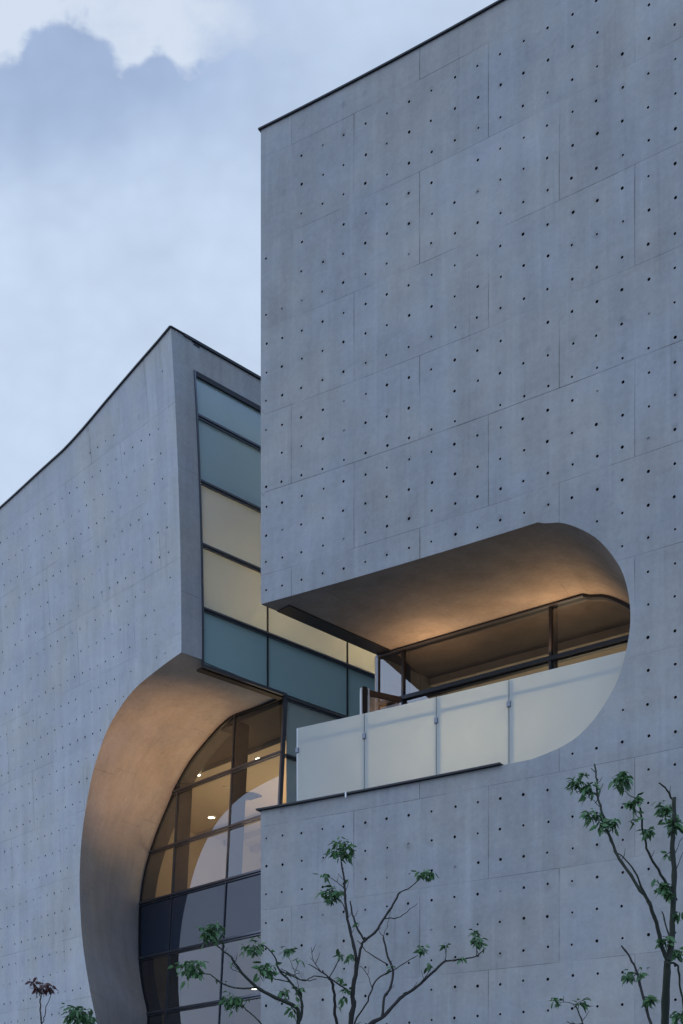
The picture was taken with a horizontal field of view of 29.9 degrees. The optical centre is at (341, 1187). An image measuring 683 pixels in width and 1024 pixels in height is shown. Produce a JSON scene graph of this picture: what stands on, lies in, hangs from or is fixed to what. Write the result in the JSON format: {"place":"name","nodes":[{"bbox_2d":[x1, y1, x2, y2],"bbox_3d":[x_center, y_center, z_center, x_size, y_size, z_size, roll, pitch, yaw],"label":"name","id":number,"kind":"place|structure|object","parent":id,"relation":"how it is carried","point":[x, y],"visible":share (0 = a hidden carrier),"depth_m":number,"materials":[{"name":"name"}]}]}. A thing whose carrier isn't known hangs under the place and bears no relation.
{"place":"outdoors","nodes":[
{"label":"outdoors","id":0,"kind":"place"},
{"bbox_2d":[25,977,59,1023],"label":"tree","id":1,"kind":"object","parent":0,"point":[41,990],"visible":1,"depth_m":12.54,"materials":[{"name":"brown plant"}]},
{"bbox_2d":[59,1003,97,1023],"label":"tree","id":2,"kind":"object","parent":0,"point":[77,1015],"visible":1,"depth_m":12.39,"materials":[{"name":"green plant"}]},
{"bbox_2d":[0,325,375,1023],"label":"concrete building","id":3,"kind":"structure","parent":0,"point":[156,657],"depth_m":27.54,"materials":[{"name":"concrete"}]},
{"bbox_2d":[138,696,298,1023],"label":"window","id":4,"kind":"structure","parent":3,"relation":"in","point":[168,935],"depth_m":28.24,"materials":[{"name":"clear glass"}]},
{"bbox_2d":[246,792,261,800],"bbox_3d":[-2.353,-9.996,32.741,0.574,0.043,0.438,0,0,43],"label":"ceiling vent","id":5,"kind":"object","parent":3,"relation":"attached to","point":[250,796],"visible":0.74,"depth_m":32.71,"materials":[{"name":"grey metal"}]},
{"bbox_2d":[194,370,375,802],"bbox_3d":[-0.416,-11.880,27.487,7.008,8.160,0.235,0,0,-44],"label":"window","id":6,"kind":"structure","parent":3,"relation":"in","point":[273,654],"depth_m":25.97,"materials":[{"name":"teal glass"}]},
{"bbox_2d":[167,921,315,1023],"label":"tree","id":7,"kind":"object","parent":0,"point":[206,935],"visible":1,"depth_m":12.28,"materials":[{"name":"green plant"}]},
{"bbox_2d":[0,0,496,505],"label":"sky","id":8,"kind":"structure","parent":0,"point":[130,136],"materials":[{"name":"blue"}]},
{"bbox_2d":[281,837,487,1023],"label":"tree","id":9,"kind":"object","parent":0,"point":[333,896],"visible":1,"depth_m":12.95,"materials":[{"name":"green plant"}]},
{"bbox_2d":[256,0,682,1023],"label":"concrete building","id":10,"kind":"structure","parent":0,"point":[472,382],"depth_m":19.80,"materials":[{"name":"concrete"}]},
{"bbox_2d":[360,686,400,713],"bbox_3d":[0.710,-7.750,23.303,0.761,2.580,0.448,0,0,0],"label":"door","id":11,"kind":"structure","parent":10,"relation":"in","point":[370,701],"depth_m":23.25,"materials":[{"name":"brown metal"}]},
{"bbox_2d":[376,594,629,704],"bbox_3d":[2.985,-8.170,22.291,5.644,3.520,0.235,0,0,36],"label":"window","id":12,"kind":"structure","parent":10,"relation":"in","point":[582,627],"depth_m":22.28,"materials":[{"name":"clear glass"}]},
{"bbox_2d":[549,996,590,1023],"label":"tree","id":13,"kind":"object","parent":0,"point":[584,1005],"visible":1,"depth_m":11.94,"materials":[{"name":"green plant"}]},
{"bbox_2d":[564,764,682,1023],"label":"tree","id":14,"kind":"object","parent":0,"point":[666,891],"visible":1,"depth_m":11.20,"materials":[{"name":"green plant"}]},
{"bbox_2d":[621,945,660,1023],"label":"tree","id":15,"kind":"object","parent":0,"point":[649,1000],"visible":1,"depth_m":11.14,"materials":[{"name":"green plant"}]}
]}

